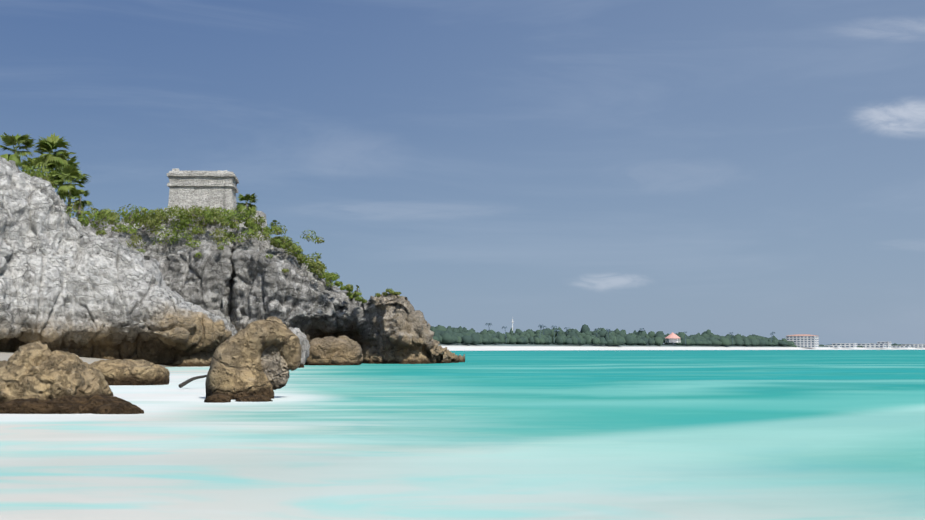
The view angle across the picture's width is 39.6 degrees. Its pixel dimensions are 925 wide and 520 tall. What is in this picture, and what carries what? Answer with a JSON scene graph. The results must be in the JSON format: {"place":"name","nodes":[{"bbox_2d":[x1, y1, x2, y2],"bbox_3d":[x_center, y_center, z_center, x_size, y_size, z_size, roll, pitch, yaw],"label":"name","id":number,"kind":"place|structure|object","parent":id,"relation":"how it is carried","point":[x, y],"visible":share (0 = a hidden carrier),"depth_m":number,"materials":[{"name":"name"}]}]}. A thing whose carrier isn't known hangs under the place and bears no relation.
{"place":"outdoors","nodes":[
{"label":"outdoors","id":0,"kind":"place"},
{"bbox_2d":[0,352,173,366],"bbox_3d":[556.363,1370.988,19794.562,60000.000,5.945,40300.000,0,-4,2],"label":"ground","id":1,"kind":"structure","parent":0,"point":[5,355],"depth_m":89.23,"materials":[{"name":"white sand"}]},
{"bbox_2d":[0,360,6,367],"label":"rock","id":2,"kind":"object","parent":1,"relation":"on","point":[3,363],"visible":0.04,"depth_m":30.70,"materials":[{"name":"stone"}]},
{"bbox_2d":[5,341,50,368],"bbox_3d":[-10.049,2.886,30.369,1.427,1.936,1.686,0,-4,2],"label":"rock","id":3,"kind":"object","parent":1,"relation":"on","point":[29,355],"visible":0.19,"depth_m":29.81,"materials":[{"name":"stone"}]},
{"bbox_2d":[0,398,91,413],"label":"rock","id":4,"kind":"object","parent":1,"relation":"on","point":[28,406],"visible":0.44,"depth_m":27.43,"materials":[{"name":"stone"}]},
{"bbox_2d":[0,361,112,403],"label":"rock","id":5,"kind":"object","parent":1,"relation":"on","point":[24,382],"visible":0.33,"depth_m":29.30,"materials":[{"name":"stone"}]},
{"bbox_2d":[42,350,84,399],"bbox_3d":[-9.345,2.918,29.949,1.132,1.625,1.593,0,-4,2],"label":"rock","id":6,"kind":"object","parent":1,"relation":"on","point":[60,362],"visible":0.4,"depth_m":29.48,"materials":[{"name":"stone"}]},
{"bbox_2d":[51,394,131,411],"bbox_3d":[-8.199,3.382,28.273,2.060,0.864,1.266,0,-4,2],"label":"rock","id":7,"kind":"object","parent":1,"relation":"on","point":[91,402],"visible":0.23,"depth_m":27.93,"materials":[{"name":"stone"}]},
{"bbox_2d":[89,359,169,384],"bbox_3d":[-13.032,4.547,50.035,3.208,1.401,2.787,0,-4,2],"label":"boulder","id":8,"kind":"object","parent":1,"relation":"on","point":[128,372],"depth_m":48.92,"materials":[{"name":"stone"}]},
{"bbox_2d":[205,316,300,399],"bbox_3d":[-5.874,2.939,35.873,2.602,2.745,1.692,0,-4,2],"label":"arch rock","id":9,"kind":"object","parent":1,"relation":"on","point":[235,371],"visible":0.83,"depth_m":35.61,"materials":[{"name":"stone"}]},
{"bbox_2d":[261,345,289,389],"bbox_3d":[-5.372,2.853,36.347,0.996,1.646,0.646,0,-4,2],"label":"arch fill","id":10,"kind":"object","parent":9,"relation":"attached to","point":[275,366],"visible":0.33,"depth_m":36.08,"materials":[{"name":"stone"}]},
{"bbox_2d":[289,327,309,367],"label":"cliff boulder","id":11,"kind":"object","parent":1,"relation":"on","point":[304,344],"visible":0.25,"depth_m":94.22,"materials":[{"name":"stone"}]},
{"bbox_2d":[304,335,362,364],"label":"cliff boulder","id":12,"kind":"object","parent":1,"relation":"on","point":[339,350],"visible":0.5,"depth_m":108.02,"materials":[{"name":"stone"}]},
{"bbox_2d":[0,156,237,366],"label":"cliff","id":13,"kind":"structure","parent":0,"point":[68,284],"depth_m":97.71,"materials":[{"name":"stone"}]},
{"bbox_2d":[0,132,359,291],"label":"palm trees","id":14,"kind":"object","parent":13,"relation":"on","point":[57,161],"visible":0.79,"depth_m":108.91,"materials":[{"name":"green plant"}]},
{"bbox_2d":[14,151,401,302],"bbox_3d":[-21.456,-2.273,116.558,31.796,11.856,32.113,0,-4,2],"label":"shrubs","id":15,"kind":"object","parent":13,"relation":"on","point":[185,215],"visible":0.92,"depth_m":125.52,"materials":[{"name":"green plant"}]},
{"bbox_2d":[82,216,464,363],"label":"cliff","id":16,"kind":"structure","parent":0,"point":[240,286],"depth_m":122.81,"materials":[{"name":"stone"}]},
{"bbox_2d":[160,168,266,227],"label":"temple","id":17,"kind":"structure","parent":16,"relation":"on","point":[211,189],"depth_m":134.48,"materials":[{"name":"stone"}]},
{"bbox_2d":[0,350,924,519],"bbox_3d":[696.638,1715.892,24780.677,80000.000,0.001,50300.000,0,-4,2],"label":"water","id":18,"kind":"structure","parent":0,"point":[667,435],"depth_m":18.62,"materials":[{"name":"teal liquid"}]},
{"bbox_2d":[91,402,143,413],"bbox_3d":[-7.417,3.349,27.644,1.175,0.577,0.845,0,-4,2],"label":"rock","id":19,"kind":"object","parent":18,"relation":"in","point":[119,408],"visible":0.38,"depth_m":27.36,"materials":[{"name":"stone"}]},
{"bbox_2d":[179,375,206,387],"bbox_3d":[-9.318,4.217,45.136,0.188,0.490,2.604,-1,-4,15],"label":"driftwood","id":20,"kind":"object","parent":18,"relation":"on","point":[184,383],"visible":0.79,"depth_m":44.51,"materials":[{"name":"grey wood"}]},
{"bbox_2d":[204,393,230,402],"bbox_3d":[-6.370,3.675,33.409,0.677,0.403,0.612,0,-4,2],"label":"dark rock","id":21,"kind":"object","parent":18,"relation":"in","point":[218,398],"visible":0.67,"depth_m":33.19,"materials":[{"name":"stone"}]},
{"bbox_2d":[235,395,272,401],"bbox_3d":[-5.525,3.743,33.992,1.002,0.359,0.710,0,-4,2],"label":"dark rock","id":22,"kind":"object","parent":18,"relation":"in","point":[258,398],"visible":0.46,"depth_m":33.76,"materials":[{"name":"stone"}]},
{"bbox_2d":[0,0,924,344],"label":"sky","id":23,"kind":"structure","parent":0,"point":[722,167],"materials":[{"name":"blue"}]},
{"bbox_2d":[438,343,924,350],"bbox_3d":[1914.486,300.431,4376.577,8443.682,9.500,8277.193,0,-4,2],"label":"land","id":24,"kind":"structure","parent":0,"point":[484,347],"depth_m":1402.14,"materials":[{"name":"white sand"}]},
{"bbox_2d":[486,323,775,344],"bbox_3d":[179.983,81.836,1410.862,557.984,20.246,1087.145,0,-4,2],"label":"palms","id":25,"kind":"object","parent":24,"relation":"on","point":[488,324],"visible":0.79,"depth_m":1356.15,"materials":[{"name":"green plant"}]},
{"bbox_2d":[430,324,901,347],"bbox_3d":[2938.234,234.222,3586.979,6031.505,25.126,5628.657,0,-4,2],"label":"trees","id":26,"kind":"object","parent":24,"relation":"on","point":[460,334],"visible":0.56,"depth_m":1388.36,"materials":[{"name":"green plant"}]},
{"bbox_2d":[665,332,679,342],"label":"house","id":27,"kind":"structure","parent":24,"relation":"on","point":[672,337],"depth_m":1544.74,"materials":[{"name":"pink"}]},
{"bbox_2d":[786,334,818,347],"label":"hotel","id":28,"kind":"structure","parent":24,"relation":"on","point":[805,341],"depth_m":1965.66,"materials":[{"name":"white"}]},
{"bbox_2d":[824,345,841,347],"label":"building","id":29,"kind":"structure","parent":24,"relation":"on","point":[835,346],"depth_m":2057.07,"materials":[{"name":"white"}]},
{"bbox_2d":[832,343,856,347],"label":"building","id":30,"kind":"structure","parent":24,"relation":"on","point":[849,345],"depth_m":2095.06,"materials":[{"name":"white"}]},
{"bbox_2d":[857,343,885,347],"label":"building","id":31,"kind":"structure","parent":24,"relation":"on","point":[880,345],"depth_m":2182.90,"materials":[{"name":"white"}]},
{"bbox_2d":[877,342,890,347],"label":"building","id":32,"kind":"structure","parent":24,"relation":"on","point":[888,344],"depth_m":2242.24,"materials":[{"name":"white"}]},
{"bbox_2d":[891,346,910,347],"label":"building","id":33,"kind":"structure","parent":24,"relation":"on","point":[900,346],"depth_m":2294.41,"materials":[{"name":"white"}]},
{"bbox_2d":[902,344,924,347],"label":"building","id":34,"kind":"structure","parent":24,"relation":"on","point":[918,345],"depth_m":2394.95,"materials":[{"name":"white"}]},
{"bbox_2d":[875,105,924,124],"bbox_3d":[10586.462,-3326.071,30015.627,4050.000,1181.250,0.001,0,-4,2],"label":"cloud","id":35,"kind":"structure","parent":0,"point":[908,113],"depth_m":30028.54,"materials":[{"name":"white"}]}
]}

